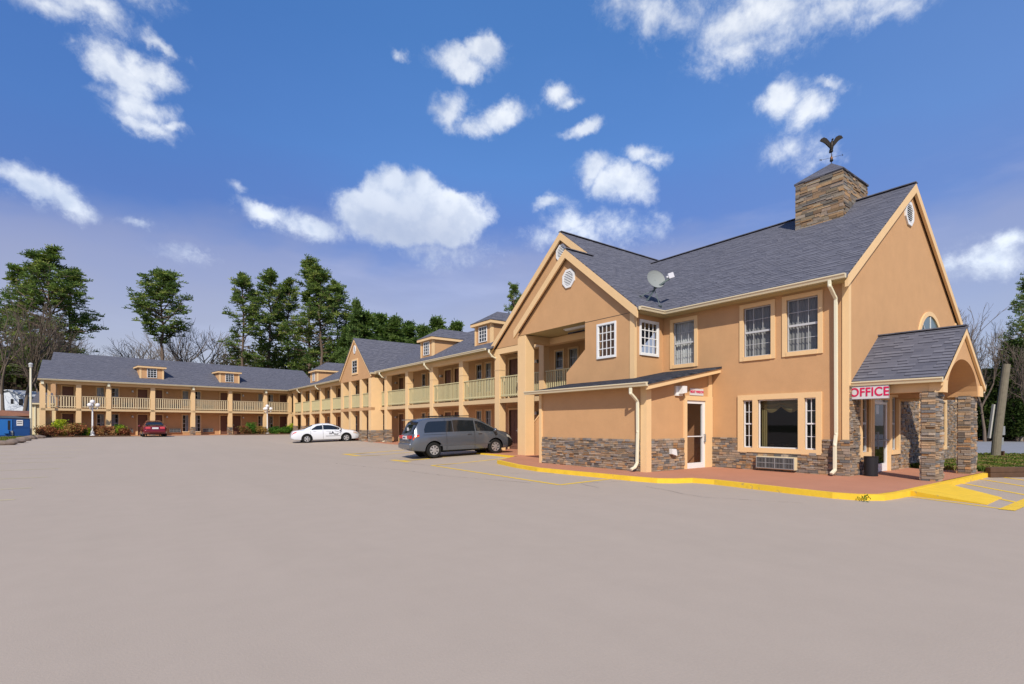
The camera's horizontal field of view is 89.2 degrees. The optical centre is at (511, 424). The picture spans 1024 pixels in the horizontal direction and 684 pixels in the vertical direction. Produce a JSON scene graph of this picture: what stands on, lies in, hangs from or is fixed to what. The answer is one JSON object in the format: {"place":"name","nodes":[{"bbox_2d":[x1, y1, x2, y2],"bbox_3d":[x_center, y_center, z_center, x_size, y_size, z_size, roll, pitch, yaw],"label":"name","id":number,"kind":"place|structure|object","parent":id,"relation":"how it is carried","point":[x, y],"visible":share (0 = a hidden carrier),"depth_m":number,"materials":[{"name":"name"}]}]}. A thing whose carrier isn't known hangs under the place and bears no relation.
{"place":"outdoors","nodes":[
{"label":"outdoors","id":0,"kind":"place"},
{"bbox_2d":[0,434,1023,683],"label":"parking lot","id":1,"kind":"structure","parent":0,"point":[284,558],"depth_m":5.20,"materials":[{"name":"asphalt"}]},
{"bbox_2d":[138,420,166,436],"bbox_3d":[-32.758,0.362,47.396,2.200,1.549,5.110,0,0,-38],"label":"red car","id":2,"kind":"object","parent":1,"relation":"on","point":[154,427],"visible":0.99,"depth_m":45.78,"materials":[{"name":"red paint"}]},
{"bbox_2d":[290,423,358,442],"bbox_3d":[-14.454,0.636,40.259,5.050,1.549,2.171,-2,1,-27],"label":"saloon car","id":3,"kind":"object","parent":1,"relation":"on","point":[319,431],"visible":0.98,"depth_m":39.42,"materials":[{"name":"white paint"}]},
{"bbox_2d":[398,415,512,457],"bbox_3d":[-2.538,0.498,24.149,5.170,1.898,2.326,-2,1,-29],"label":"minivan","id":4,"kind":"object","parent":1,"relation":"on","point":[433,436],"visible":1,"depth_m":23.16,"materials":[{"name":"grey paint"}]},
{"bbox_2d":[430,465,560,484],"bbox_3d":[-0.894,1.495,16.077,0.130,0.001,7.501,0,0,-34],"label":"parking line","id":5,"kind":"object","parent":1,"relation":"on","point":[499,475],"visible":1,"depth_m":15.34,"materials":[{"name":"yellow paint"}]},
{"bbox_2d":[476,453,987,500],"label":"kerb","id":6,"kind":"structure","parent":1,"relation":"on","point":[904,493],"depth_m":12.88,"materials":[{"name":"yellow paint"}]},
{"bbox_2d":[489,163,986,480],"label":"office building","id":7,"kind":"structure","parent":1,"relation":"on","point":[776,342],"depth_m":16.54,"materials":[{"name":"paint"}]},
{"bbox_2d":[596,321,615,358],"bbox_3d":[3.409,-3.050,18.737,0.082,1.280,0.930,0,0,-37],"label":"window","id":8,"kind":"structure","parent":7,"relation":"in","point":[598,326],"depth_m":18.78,"materials":[{"name":"white paint"}]},
{"bbox_2d":[639,319,658,356],"bbox_3d":[4.821,-3.040,18.237,1.040,1.240,0.082,0,0,-37],"label":"window","id":9,"kind":"structure","parent":7,"relation":"in","point":[641,321],"depth_m":18.24,"materials":[{"name":"white paint"}]},
{"bbox_2d":[639,270,674,306],"bbox_3d":[5.156,-4.887,18.542,1.250,1.315,0.337,0,0,6],"label":"satellite dish","id":10,"kind":"object","parent":7,"relation":"attached to","point":[655,278],"visible":1,"depth_m":18.59,"materials":[{"name":"grey metal"}]},
{"bbox_2d":[670,315,697,368],"bbox_3d":[6.034,-2.855,18.073,0.259,1.730,1.100,0,0,-37],"label":"window","id":11,"kind":"structure","parent":7,"relation":"in","point":[683,335],"depth_m":18.15,"materials":[{"name":"glass"}]},
{"bbox_2d":[690,388,703,395],"bbox_3d":[5.925,-1.052,16.644,0.730,0.215,0.035,0,0,-37],"label":"door sign","id":12,"kind":"object","parent":7,"relation":"attached to","point":[697,392],"visible":1,"depth_m":16.62,"materials":[{"name":"white"}]},
{"bbox_2d":[683,395,712,468],"bbox_3d":[5.986,0.240,16.698,1.540,2.320,0.143,0,0,-37],"label":"side door","id":13,"kind":"structure","parent":7,"relation":"in","point":[706,403],"depth_m":16.88,"materials":[{"name":"paint"}]},
{"bbox_2d":[739,299,774,361],"bbox_3d":[7.595,-2.875,15.987,0.258,1.770,1.110,0,0,-37],"label":"window","id":14,"kind":"structure","parent":7,"relation":"in","point":[759,321],"depth_m":16.08,"materials":[{"name":"glass"}]},
{"bbox_2d":[738,391,821,454],"bbox_3d":[7.958,-0.045,15.478,0.245,1.770,2.460,0,0,-37],"label":"window","id":15,"kind":"structure","parent":7,"relation":"in","point":[790,402],"depth_m":15.53,"materials":[{"name":"paint"}]},
{"bbox_2d":[782,289,822,356],"bbox_3d":[8.385,-2.885,14.929,0.254,1.770,1.110,0,0,-37],"label":"window","id":16,"kind":"structure","parent":7,"relation":"in","point":[805,315],"depth_m":14.98,"materials":[{"name":"paint"}]},
{"bbox_2d":[820,135,842,162],"bbox_3d":[11.564,-9.925,18.793,0.823,1.117,0.408,0,0,-15],"label":"weathervane","id":17,"kind":"object","parent":7,"relation":"on","point":[828,143],"visible":1,"depth_m":18.77,"materials":[{"name":"brown metal"}]},
{"bbox_2d":[859,399,872,456],"bbox_3d":[9.921,-0.040,14.629,0.840,1.880,0.172,0,0,-37],"label":"window","id":18,"kind":"structure","parent":7,"relation":"in","point":[870,409],"depth_m":14.77,"materials":[{"name":"paint"}]},
{"bbox_2d":[852,385,889,399],"bbox_3d":[9.434,-0.860,13.695,0.060,0.354,0.889,0,0,-37],"label":"office sign","id":19,"kind":"object","parent":7,"relation":"attached to","point":[873,392],"visible":1,"depth_m":13.64,"materials":[{"name":"white"}]},
{"bbox_2d":[873,395,890,471],"bbox_3d":[10.851,0.230,15.281,1.420,2.340,0.165,0,0,-37],"label":"entrance door","id":20,"kind":"structure","parent":7,"relation":"in","point":[886,466],"depth_m":15.57,"materials":[{"name":"paint"}]},
{"bbox_2d":[891,395,900,454],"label":"window","id":21,"kind":"structure","parent":7,"relation":"in","point":[898,403],"depth_m":16.14,"materials":[{"name":"paint"}]},
{"bbox_2d":[918,312,939,329],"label":"arched window","id":22,"kind":"structure","parent":7,"relation":"in","point":[928,320],"depth_m":17.98,"materials":[{"name":"paint"}]},
{"bbox_2d":[918,400,946,451],"bbox_3d":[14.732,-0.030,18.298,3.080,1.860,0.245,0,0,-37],"label":"window","id":23,"kind":"structure","parent":7,"relation":"in","point":[945,404],"depth_m":19.07,"materials":[{"name":"paint"}]},
{"bbox_2d":[911,483,1001,504],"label":"kerb ramp","id":24,"kind":"structure","parent":1,"relation":"on","point":[946,491],"depth_m":10.76,"materials":[{"name":"yellow paint"}]},
{"bbox_2d":[986,472,1023,477],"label":"timber edging","id":25,"kind":"object","parent":1,"relation":"on","point":[1003,474],"visible":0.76,"depth_m":14.80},
{"bbox_2d":[985,467,1023,471],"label":"timber edging","id":26,"kind":"object","parent":25,"relation":"on","point":[1004,469],"visible":1,"depth_m":14.81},
{"bbox_2d":[999,499,1023,510],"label":"parking line","id":27,"kind":"object","parent":1,"relation":"on","point":[1017,505],"visible":1,"depth_m":9.49,"materials":[{"name":"yellow paint"}]},
{"bbox_2d":[0,0,1023,369],"label":"sky","id":28,"kind":"structure","parent":0,"point":[430,155],"materials":[{"name":"blue"}]},
{"bbox_2d":[356,438,981,493],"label":"pavement","id":29,"kind":"structure","parent":0,"point":[893,480],"depth_m":13.88,"materials":[{"name":"brick"}]},
{"bbox_2d":[863,456,878,475],"bbox_3d":[9.719,1.115,14.048,0.340,0.530,0.340,0,0,-37],"label":"trash can","id":30,"kind":"object","parent":29,"relation":"on","point":[870,465],"visible":1,"depth_m":13.92,"materials":[{"name":"black"}]},
{"bbox_2d":[909,452,1023,471],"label":"grass","id":31,"kind":"structure","parent":0,"point":[985,459],"depth_m":17.61,"materials":[{"name":"plant"}]},
{"bbox_2d":[975,441,1023,453],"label":"road","id":32,"kind":"structure","parent":0,"point":[1007,447],"depth_m":33.77,"materials":[{"name":"asphalt"}]},
{"bbox_2d":[970,324,1011,441],"bbox_3d":[41.316,-4.043,45.794,6.031,11.100,4.664,0,0,-4],"label":"bare tree","id":33,"kind":"object","parent":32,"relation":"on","point":[995,361],"visible":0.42,"depth_m":45.74,"materials":[{"name":"brown plant"}]},
{"bbox_2d":[996,333,1023,402],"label":"bare tree","id":34,"kind":"object","parent":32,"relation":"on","point":[1016,369],"visible":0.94,"depth_m":43.74,"materials":[{"name":"brown plant"}]},
{"bbox_3d":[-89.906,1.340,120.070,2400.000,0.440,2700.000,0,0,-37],"label":"ground","id":35,"kind":"structure","parent":0,"visible":0},
{"bbox_2d":[0,410,28,418],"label":"brick outbuilding","id":36,"kind":"structure","parent":35,"relation":"on","point":[25,414],"depth_m":61.80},
{"bbox_2d":[0,389,36,410],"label":"white house","id":37,"kind":"structure","parent":35,"relation":"on","point":[13,400],"depth_m":74.00,"materials":[{"name":"white"}]},
{"bbox_2d":[0,262,46,389],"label":"pine tree","id":38,"kind":"object","parent":35,"relation":"on","point":[14,270],"visible":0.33,"depth_m":85.36,"materials":[{"name":"green plant"}]},
{"bbox_2d":[0,294,62,409],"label":"bare tree","id":39,"kind":"object","parent":35,"relation":"on","point":[5,364],"visible":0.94,"depth_m":69.76,"materials":[{"name":"brown plant"}]},
{"bbox_2d":[0,337,66,391],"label":"wood undergrowth","id":40,"kind":"object","parent":35,"relation":"on","point":[9,385],"visible":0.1,"depth_m":84.97,"materials":[{"name":"brown plant"}]},
{"bbox_2d":[32,392,55,434],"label":"shed","id":41,"kind":"structure","parent":35,"relation":"on","point":[35,410],"depth_m":46.24,"materials":[{"name":"beige paint"}]},
{"bbox_2d":[0,299,91,410],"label":"bare tree","id":42,"kind":"object","parent":35,"relation":"on","point":[37,359],"visible":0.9,"depth_m":71.86,"materials":[{"name":"brown plant"}]},
{"bbox_2d":[0,317,94,392],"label":"bare tree","id":43,"kind":"object","parent":35,"relation":"on","point":[36,388],"visible":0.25,"depth_m":75.96,"materials":[{"name":"brown plant"}]},
{"bbox_2d":[0,244,108,371],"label":"pine tree","id":44,"kind":"object","parent":35,"relation":"on","point":[44,266],"visible":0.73,"depth_m":80.90,"materials":[{"name":"green plant"}]},
{"bbox_2d":[40,266,100,353],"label":"pine tree","id":45,"kind":"object","parent":35,"relation":"on","point":[71,279],"visible":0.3,"depth_m":87.80,"materials":[{"name":"green plant"}]},
{"bbox_2d":[2,331,193,382],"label":"bare tree","id":46,"kind":"object","parent":35,"relation":"on","point":[138,350],"visible":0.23,"depth_m":91.79,"materials":[{"name":"grey plant"}]},
{"bbox_2d":[102,340,185,360],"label":"bare tree","id":47,"kind":"object","parent":35,"relation":"on","point":[143,355],"visible":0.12,"depth_m":95.51,"materials":[{"name":"grey plant"}]},
{"bbox_2d":[122,266,193,359],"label":"pine tree","id":48,"kind":"object","parent":35,"relation":"on","point":[166,282],"visible":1,"depth_m":79.05,"materials":[{"name":"green plant"}]},
{"bbox_2d":[37,352,308,435],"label":"motel wing","id":49,"kind":"structure","parent":35,"relation":"on","point":[178,398],"depth_m":52.18,"materials":[{"name":"paint"}]},
{"bbox_2d":[61,413,74,435],"bbox_3d":[-40.227,-0.040,47.015,0.130,2.120,0.990,0,0,44],"label":"door","id":50,"kind":"structure","parent":49,"relation":"in","point":[71,416],"depth_m":47.05,"materials":[{"name":"paint"}]},
{"bbox_2d":[61,385,74,407],"bbox_3d":[-40.227,-2.530,47.015,0.130,2.100,0.990,0,0,44],"label":"door","id":51,"kind":"structure","parent":49,"relation":"in","point":[66,390],"depth_m":47.01,"materials":[{"name":"paint"}]},
{"bbox_2d":[96,387,104,404],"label":"window","id":52,"kind":"structure","parent":49,"relation":"in","point":[100,391],"depth_m":48.72,"materials":[{"name":"glass"}]},
{"bbox_2d":[111,387,119,405],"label":"window","id":53,"kind":"structure","parent":49,"relation":"in","point":[117,390],"depth_m":49.61,"materials":[{"name":"paint"}]},
{"bbox_2d":[136,414,148,434],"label":"door","id":54,"kind":"structure","parent":49,"relation":"in","point":[140,418],"depth_m":50.90,"materials":[{"name":"paint"}]},
{"bbox_2d":[136,388,148,409],"bbox_3d":[-36.340,-2.530,51.033,0.130,2.100,0.990,0,0,44],"label":"door","id":55,"kind":"structure","parent":49,"relation":"in","point":[140,392],"depth_m":51.00,"materials":[{"name":"paint"}]},
{"bbox_2d":[155,389,163,409],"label":"door","id":56,"kind":"structure","parent":49,"relation":"in","point":[159,393],"depth_m":52.06,"materials":[{"name":"paint"}]},
{"bbox_2d":[182,414,188,431],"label":"window","id":57,"kind":"structure","parent":49,"relation":"in","point":[186,423],"depth_m":53.78,"materials":[{"name":"paint"}]},
{"bbox_2d":[182,390,188,406],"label":"window","id":58,"kind":"structure","parent":49,"relation":"in","point":[185,393],"depth_m":53.71,"materials":[{"name":"glass"}]},
{"bbox_2d":[219,415,226,433],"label":"door","id":59,"kind":"structure","parent":49,"relation":"in","point":[222,418],"depth_m":56.22,"materials":[{"name":"paint"}]},
{"bbox_2d":[219,392,226,410],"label":"door","id":60,"kind":"structure","parent":49,"relation":"in","point":[222,395],"depth_m":56.27,"materials":[{"name":"paint"}]},
{"bbox_2d":[232,415,241,433],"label":"door","id":61,"kind":"structure","parent":49,"relation":"in","point":[236,419],"depth_m":57.23,"materials":[{"name":"paint"}]},
{"bbox_2d":[232,392,241,410],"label":"door","id":62,"kind":"structure","parent":49,"relation":"in","point":[235,395],"depth_m":57.23,"materials":[{"name":"paint"}]},
{"bbox_2d":[279,415,286,432],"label":"door","id":63,"kind":"structure","parent":49,"relation":"in","point":[282,419],"depth_m":60.82,"materials":[{"name":"paint"}]},
{"bbox_2d":[279,394,286,411],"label":"door","id":64,"kind":"structure","parent":49,"relation":"in","point":[282,397],"depth_m":60.91,"materials":[{"name":"paint"}]},
{"bbox_2d":[135,318,223,361],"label":"bare tree","id":65,"kind":"object","parent":35,"relation":"on","point":[175,355],"visible":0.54,"depth_m":84.24,"materials":[{"name":"brown plant"}]},
{"bbox_2d":[176,324,252,364],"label":"bare tree","id":66,"kind":"object","parent":35,"relation":"on","point":[217,353],"visible":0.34,"depth_m":89.23,"materials":[{"name":"grey plant"}]},
{"bbox_2d":[216,271,271,366],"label":"pine tree","id":67,"kind":"object","parent":35,"relation":"on","point":[253,308],"visible":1,"depth_m":83.81,"materials":[{"name":"green plant"}]},
{"bbox_2d":[242,267,292,367],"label":"pine tree","id":68,"kind":"object","parent":35,"relation":"on","point":[269,277],"visible":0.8,"depth_m":89.67,"materials":[{"name":"green plant"}]},
{"bbox_2d":[266,277,306,369],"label":"pine tree","id":69,"kind":"object","parent":35,"relation":"on","point":[290,294],"visible":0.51,"depth_m":94.38,"materials":[{"name":"green plant"}]},
{"bbox_2d":[278,253,338,377],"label":"pine tree","id":70,"kind":"object","parent":35,"relation":"on","point":[306,263],"visible":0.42,"depth_m":87.13,"materials":[{"name":"green plant"}]},
{"bbox_2d":[283,262,349,369],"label":"pine tree","id":71,"kind":"object","parent":35,"relation":"on","point":[317,274],"visible":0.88,"depth_m":83.48,"materials":[{"name":"green plant"}]},
{"bbox_2d":[318,278,352,361],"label":"pine tree","id":72,"kind":"object","parent":35,"relation":"on","point":[344,315],"visible":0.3,"depth_m":91.91,"materials":[{"name":"green plant"}]},
{"bbox_2d":[216,330,462,371],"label":"wood undergrowth","id":73,"kind":"object","parent":35,"relation":"on","point":[253,351],"depth_m":100.83,"materials":[{"name":"brown plant"}]},
{"bbox_2d":[331,325,349,363],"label":"pine tree","id":74,"kind":"object","parent":35,"relation":"on","point":[341,342],"visible":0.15,"depth_m":83.18,"materials":[{"name":"green plant"}]},
{"bbox_2d":[335,297,366,361],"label":"pine tree","id":75,"kind":"object","parent":35,"relation":"on","point":[353,330],"visible":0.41,"depth_m":77.54,"materials":[{"name":"green plant"}]},
{"bbox_2d":[335,310,384,362],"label":"pine tree","id":76,"kind":"object","parent":35,"relation":"on","point":[368,321],"visible":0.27,"depth_m":79.31,"materials":[{"name":"green plant"}]},
{"bbox_2d":[371,312,389,340],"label":"pine tree","id":77,"kind":"object","parent":35,"relation":"on","point":[381,318],"visible":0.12,"depth_m":84.96,"materials":[{"name":"green plant"}]},
{"bbox_2d":[381,312,412,343],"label":"pine tree","id":78,"kind":"object","parent":35,"relation":"on","point":[393,324],"visible":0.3,"depth_m":81.42,"materials":[{"name":"green plant"}]},
{"bbox_2d":[400,319,417,340],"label":"pine tree","id":79,"kind":"object","parent":35,"relation":"on","point":[408,327],"visible":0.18,"depth_m":87.29,"materials":[{"name":"green plant"}]},
{"bbox_2d":[410,324,433,344],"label":"pine tree","id":80,"kind":"object","parent":35,"relation":"on","point":[423,330],"visible":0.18,"depth_m":83.12,"materials":[{"name":"green plant"}]},
{"bbox_2d":[428,315,447,331],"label":"pine tree","id":81,"kind":"object","parent":35,"relation":"on","point":[436,323],"visible":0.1,"depth_m":89.58,"materials":[{"name":"green plant"}]},
{"bbox_2d":[288,312,613,449],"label":"motel wing","id":82,"kind":"structure","parent":35,"relation":"on","point":[375,390],"depth_m":34.75,"materials":[{"name":"paint"}]},
{"bbox_2d":[398,413,403,440],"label":"door","id":83,"kind":"structure","parent":82,"relation":"in","point":[400,423],"depth_m":39.87,"materials":[{"name":"paint"}]},
{"bbox_2d":[444,368,451,402],"bbox_3d":[-4.144,-2.515,33.938,0.130,2.330,1.000,0,0,-37],"label":"door","id":84,"kind":"structure","parent":82,"relation":"in","point":[448,371],"depth_m":34.00,"materials":[{"name":"paint"}]},
{"bbox_2d":[454,367,458,401],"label":"door","id":85,"kind":"structure","parent":82,"relation":"in","point":[456,370],"depth_m":33.16,"materials":[{"name":"paint"}]},
{"bbox_2d":[475,363,482,393],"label":"window","id":86,"kind":"structure","parent":82,"relation":"in","point":[476,365],"depth_m":31.18,"materials":[{"name":"paint"}]},
{"bbox_2d":[485,409,491,425],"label":"window","id":87,"kind":"structure","parent":82,"relation":"in","point":[489,418],"depth_m":30.38,"materials":[{"name":"paint"}]},
{"bbox_2d":[485,361,491,392],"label":"window","id":88,"kind":"structure","parent":82,"relation":"in","point":[489,363],"depth_m":30.38,"materials":[{"name":"paint"}]},
{"bbox_2d":[508,408,517,448],"bbox_3d":[0.124,0.195,28.239,0.130,2.230,1.000,0,0,-37],"label":"door","id":89,"kind":"structure","parent":82,"relation":"in","point":[512,412],"depth_m":28.32,"materials":[{"name":"paint"}]},
{"bbox_2d":[508,356,517,397],"bbox_3d":[0.124,-2.515,28.239,0.130,2.330,1.000,0,0,-37],"label":"door","id":90,"kind":"structure","parent":82,"relation":"in","point":[512,364],"depth_m":28.39,"materials":[{"name":"paint"}]},
{"bbox_2d":[554,348,564,386],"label":"window","id":91,"kind":"structure","parent":82,"relation":"in","point":[559,350],"depth_m":25.35,"materials":[{"name":"paint"}]},
{"bbox_2d":[568,346,578,369],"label":"window","id":92,"kind":"structure","parent":82,"relation":"in","point":[575,352],"depth_m":24.67,"materials":[{"name":"paint"}]},
{"bbox_2d":[446,319,464,331],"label":"pine tree","id":93,"kind":"object","parent":35,"relation":"on","point":[456,326],"visible":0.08,"depth_m":91.28,"materials":[{"name":"green plant"}]},
{"bbox_2d":[503,282,521,312],"bbox_3d":[0.261,-7.869,61.974,3.880,18.740,3.865,0,0,-38],"label":"pine tree","id":94,"kind":"object","parent":35,"relation":"on","point":[514,291],"visible":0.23,"depth_m":61.99,"materials":[{"name":"green plant"}]},
{"bbox_2d":[958,303,1006,364],"bbox_3d":[49.572,-6.106,57.954,7.857,15.242,6.174,0,0,-5],"label":"bare tree","id":95,"kind":"object","parent":35,"relation":"on","point":[977,334],"visible":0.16,"depth_m":57.02,"materials":[{"name":"brown plant"}]},
{"bbox_2d":[972,321,1023,439],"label":"bare tree","id":96,"kind":"object","parent":35,"relation":"on","point":[995,342],"visible":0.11,"depth_m":52.27,"materials":[{"name":"grey plant"}]},
{"bbox_2d":[976,368,1022,439],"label":"ivy tree","id":97,"kind":"object","parent":35,"relation":"on","point":[993,396],"visible":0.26,"depth_m":46.11,"materials":[{"name":"green plant"}]},
{"bbox_2d":[976,375,1023,439],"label":"ivy hedge","id":98,"kind":"object","parent":35,"relation":"on","point":[1005,438],"depth_m":49.05,"materials":[{"name":"green plant"}]},
{"bbox_2d":[992,338,1023,441],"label":"ivy tree","id":99,"kind":"object","parent":35,"relation":"on","point":[1015,429],"visible":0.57,"depth_m":45.50,"materials":[{"name":"green plant"}]},
{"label":"flower bed","id":100,"kind":"structure","parent":35,"relation":"on","visible":0},
{"bbox_2d":[32,424,63,435],"bbox_3d":[-39.396,0.496,43.792,2.408,1.129,2.334,0,0,10],"label":"shrub","id":101,"kind":"object","parent":100,"relation":"on","point":[46,430],"visible":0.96,"depth_m":43.66,"materials":[{"name":"brown plant"}]},
{"bbox_2d":[50,419,68,435],"bbox_3d":[-39.084,0.270,44.913,1.763,1.568,1.446,0,0,38],"label":"shrub","id":102,"kind":"object","parent":100,"relation":"on","point":[60,424],"visible":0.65,"depth_m":44.82,"materials":[{"name":"green plant"}]},
{"bbox_2d":[62,423,87,435],"bbox_3d":[-37.973,0.412,45.137,1.894,1.233,2.224,0,0,25],"label":"shrub","id":103,"kind":"object","parent":100,"relation":"on","point":[73,428],"visible":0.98,"depth_m":44.92,"materials":[{"name":"brown plant"}]},
{"bbox_2d":[87,400,99,435],"bbox_3d":[-37.027,-0.545,45.952,0.910,3.370,0.996,0,0,-37],"label":"globe lamp","id":104,"kind":"object","parent":100,"relation":"on","point":[91,403],"visible":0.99,"depth_m":45.85,"materials":[{"name":"metal"}]},
{"bbox_2d":[90,425,107,435],"bbox_3d":[-36.772,0.533,46.216,1.310,0.995,1.538,0,0,-37],"label":"shrub","id":105,"kind":"object","parent":100,"relation":"on","point":[98,430],"visible":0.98,"depth_m":46.08,"materials":[{"name":"brown plant"}]},
{"label":"grass bank","id":106,"kind":"structure","parent":0,"visible":0},
{"bbox_2d":[987,364,1010,455],"bbox_3d":[20.240,-0.412,21.575,0.984,4.250,0.390,0,0,3],"label":"utility pole","id":107,"kind":"object","parent":106,"relation":"on","point":[997,443],"visible":0.84,"depth_m":21.51,"materials":[{"name":"grey wood"}]},
{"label":"verge","id":108,"kind":"structure","parent":0,"visible":0},
{"bbox_2d":[0,416,30,436],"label":"dumpster","id":109,"kind":"object","parent":108,"relation":"on","point":[13,426],"visible":0.9,"depth_m":40.43,"materials":[{"name":"blue metal"}]},
{"bbox_2d":[28,363,32,434],"bbox_3d":[-39.880,-1.927,43.000,0.300,6.455,0.300,0,0,-37],"label":"flagpole","id":110,"kind":"object","parent":108,"relation":"on","point":[30,393],"visible":0.97,"depth_m":42.95,"materials":[{"name":"metal"}]},
{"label":"roadside verge","id":111,"kind":"structure","parent":0,"visible":0},
{"bbox_2d":[996,273,1023,391],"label":"pine tree","id":112,"kind":"object","parent":111,"relation":"on","point":[1020,307],"visible":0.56,"depth_m":48.18,"materials":[{"name":"green plant"}]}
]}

